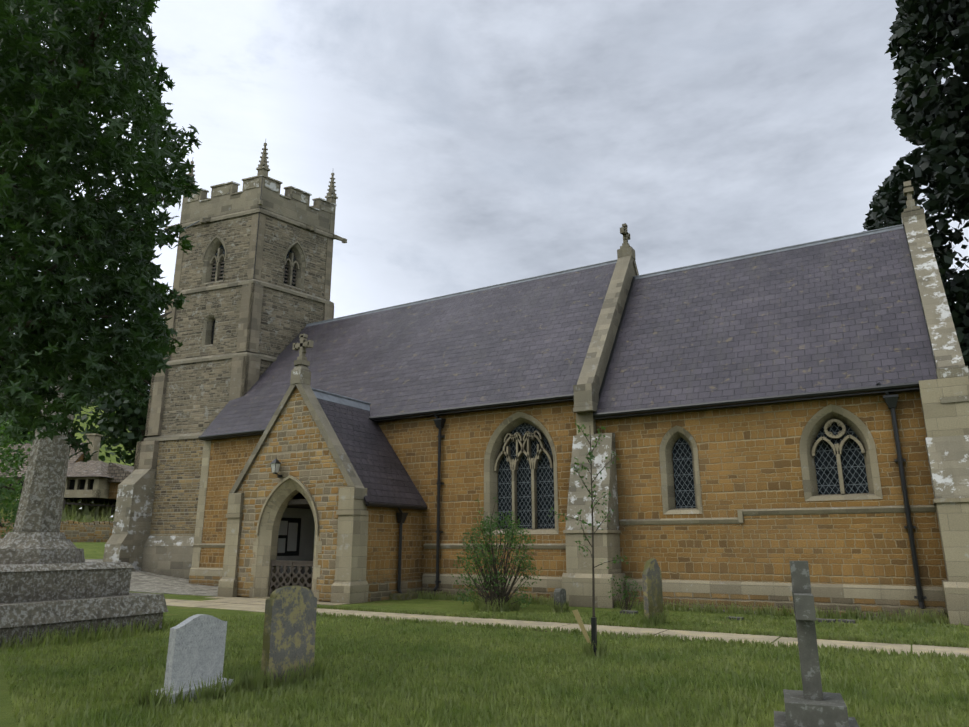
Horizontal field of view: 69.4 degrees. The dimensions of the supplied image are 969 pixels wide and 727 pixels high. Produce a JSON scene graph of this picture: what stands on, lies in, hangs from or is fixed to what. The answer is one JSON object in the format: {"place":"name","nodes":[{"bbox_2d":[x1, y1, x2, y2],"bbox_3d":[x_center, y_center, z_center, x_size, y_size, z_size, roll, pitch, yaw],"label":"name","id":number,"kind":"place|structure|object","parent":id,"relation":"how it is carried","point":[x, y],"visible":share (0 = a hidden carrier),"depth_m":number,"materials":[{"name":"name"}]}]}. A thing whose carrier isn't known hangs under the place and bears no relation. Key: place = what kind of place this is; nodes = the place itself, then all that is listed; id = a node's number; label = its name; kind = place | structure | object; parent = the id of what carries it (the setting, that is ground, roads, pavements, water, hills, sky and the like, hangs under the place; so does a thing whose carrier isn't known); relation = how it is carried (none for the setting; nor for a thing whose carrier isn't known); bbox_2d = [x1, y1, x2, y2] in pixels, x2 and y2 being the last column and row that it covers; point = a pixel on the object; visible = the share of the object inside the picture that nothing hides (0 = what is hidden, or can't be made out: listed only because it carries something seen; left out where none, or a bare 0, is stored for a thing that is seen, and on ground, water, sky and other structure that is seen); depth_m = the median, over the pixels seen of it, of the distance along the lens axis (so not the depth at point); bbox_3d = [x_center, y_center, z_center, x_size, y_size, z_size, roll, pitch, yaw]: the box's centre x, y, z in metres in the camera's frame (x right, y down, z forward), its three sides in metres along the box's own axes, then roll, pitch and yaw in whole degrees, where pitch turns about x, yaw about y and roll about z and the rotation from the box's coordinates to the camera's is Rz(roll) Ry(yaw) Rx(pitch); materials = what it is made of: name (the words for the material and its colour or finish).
{"place":"outdoors","nodes":[
{"label":"outdoors","id":0,"kind":"place"},
{"bbox_2d":[0,397,968,726],"bbox_3d":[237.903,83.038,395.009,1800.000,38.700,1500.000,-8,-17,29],"label":"terrain","id":1,"kind":"structure","parent":0,"point":[176,613],"depth_m":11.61,"materials":[{"name":"green plant"}]},
{"bbox_2d":[0,518,113,541],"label":"churchyard wall","id":2,"kind":"structure","parent":1,"relation":"on","point":[77,531],"depth_m":36.93,"materials":[{"name":"brown stone"}]},
{"bbox_2d":[0,484,115,522],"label":"rough grass bank","id":3,"kind":"structure","parent":1,"relation":"on","point":[87,511],"depth_m":43.36,"materials":[{"name":"green plant"}]},
{"bbox_2d":[0,433,133,502],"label":"cottage","id":4,"kind":"structure","parent":1,"relation":"on","point":[94,478],"depth_m":43.91,"materials":[{"name":"stone"}]},
{"bbox_2d":[0,309,164,536],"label":"trees","id":5,"kind":"object","parent":1,"relation":"on","point":[130,414],"visible":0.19,"depth_m":51.36,"materials":[{"name":"green plant"}]},
{"bbox_2d":[0,368,167,645],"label":"stone monument","id":6,"kind":"object","parent":1,"relation":"on","point":[50,576],"visible":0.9,"depth_m":12.33,"materials":[{"name":"grey stone"}]},
{"bbox_2d":[0,0,202,461],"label":"tree","id":7,"kind":"object","parent":1,"relation":"on","point":[52,310],"visible":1,"depth_m":7.41,"materials":[{"name":"green plant"}]},
{"bbox_2d":[151,614,233,702],"bbox_3d":[-2.998,3.119,7.272,0.303,0.978,0.802,-7,-16,27],"label":"granite headstone","id":8,"kind":"object","parent":1,"relation":"on","point":[196,647],"visible":0.83,"depth_m":7.22,"materials":[{"name":"grey stone"}]},
{"bbox_2d":[103,140,346,578],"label":"tower","id":9,"kind":"structure","parent":1,"relation":"on","point":[252,276],"depth_m":30.69,"materials":[{"name":"grey stone"}]},
{"bbox_2d":[261,586,316,682],"bbox_3d":[-2.254,3.264,8.092,0.178,1.329,0.790,-8,-16,28],"label":"gravestone","id":10,"kind":"object","parent":1,"relation":"on","point":[289,632],"visible":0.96,"depth_m":8.06,"materials":[{"name":"grey stone"}]},
{"bbox_2d":[217,334,426,603],"bbox_3d":[-4.511,3.473,22.238,5.690,8.222,4.760,-8,-17,29],"label":"porch","id":11,"kind":"object","parent":1,"relation":"on","point":[326,502],"visible":0.9,"depth_m":20.69,"materials":[{"name":"stone"}]},
{"bbox_2d":[450,497,542,608],"bbox_3d":[0.191,4.629,17.083,2.294,2.647,2.132,-8,-17,29],"label":"bush","id":12,"kind":"object","parent":1,"relation":"on","point":[497,581],"visible":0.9,"depth_m":16.94,"materials":[{"name":"green plant"}]},
{"bbox_2d":[85,559,968,657],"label":"path paving","id":13,"kind":"structure","parent":1,"relation":"on","point":[145,582],"depth_m":14.79,"materials":[{"name":"stone"}]},
{"bbox_2d":[554,588,565,608],"bbox_3d":[1.768,5.651,16.340,0.160,0.770,0.300,-10,-18,34],"label":"gravestone","id":14,"kind":"object","parent":1,"relation":"on","point":[560,595],"visible":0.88,"depth_m":16.30,"materials":[{"name":"stone"}]},
{"bbox_2d":[189,180,968,625],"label":"church nave","id":15,"kind":"structure","parent":1,"relation":"on","point":[765,418],"depth_m":18.82,"materials":[{"name":"stone"}]},
{"bbox_2d":[572,609,596,655],"bbox_3d":[1.428,3.843,10.002,0.360,0.620,0.060,-8,-17,29],"label":"tree stake","id":16,"kind":"object","parent":1,"relation":"on","point":[593,626],"visible":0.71,"depth_m":9.95,"materials":[{"name":"brown wood"}]},
{"bbox_2d":[548,420,628,616],"bbox_3d":[1.550,2.516,10.399,0.897,3.389,1.073,7,-16,-26],"label":"sapling","id":17,"kind":"object","parent":1,"relation":"on","point":[589,524],"visible":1,"depth_m":10.51,"materials":[{"name":"green plant"}]},
{"bbox_2d":[608,573,641,609],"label":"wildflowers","id":18,"kind":"object","parent":1,"relation":"on","point":[626,593],"visible":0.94,"depth_m":16.52,"materials":[{"name":"green plant"}]},
{"bbox_2d":[642,558,663,618],"bbox_3d":[3.356,4.664,13.890,0.204,1.541,0.768,-12,-19,39],"label":"gravestone","id":19,"kind":"object","parent":1,"relation":"on","point":[652,587],"visible":0.81,"depth_m":13.81,"materials":[{"name":"grey stone"}]},
{"bbox_2d":[774,561,858,726],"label":"grave cross","id":20,"kind":"object","parent":1,"relation":"on","point":[811,704],"visible":1,"depth_m":4.84,"materials":[{"name":"stone"}]},
{"bbox_2d":[863,0,968,369],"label":"conifer trees","id":21,"kind":"object","parent":1,"relation":"on","point":[930,116],"visible":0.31,"depth_m":26.31,"materials":[{"name":"green plant"}]},
{"bbox_2d":[1,0,968,384],"label":"sky","id":22,"kind":"structure","parent":0,"point":[467,145],"materials":[{"name":"grey"}]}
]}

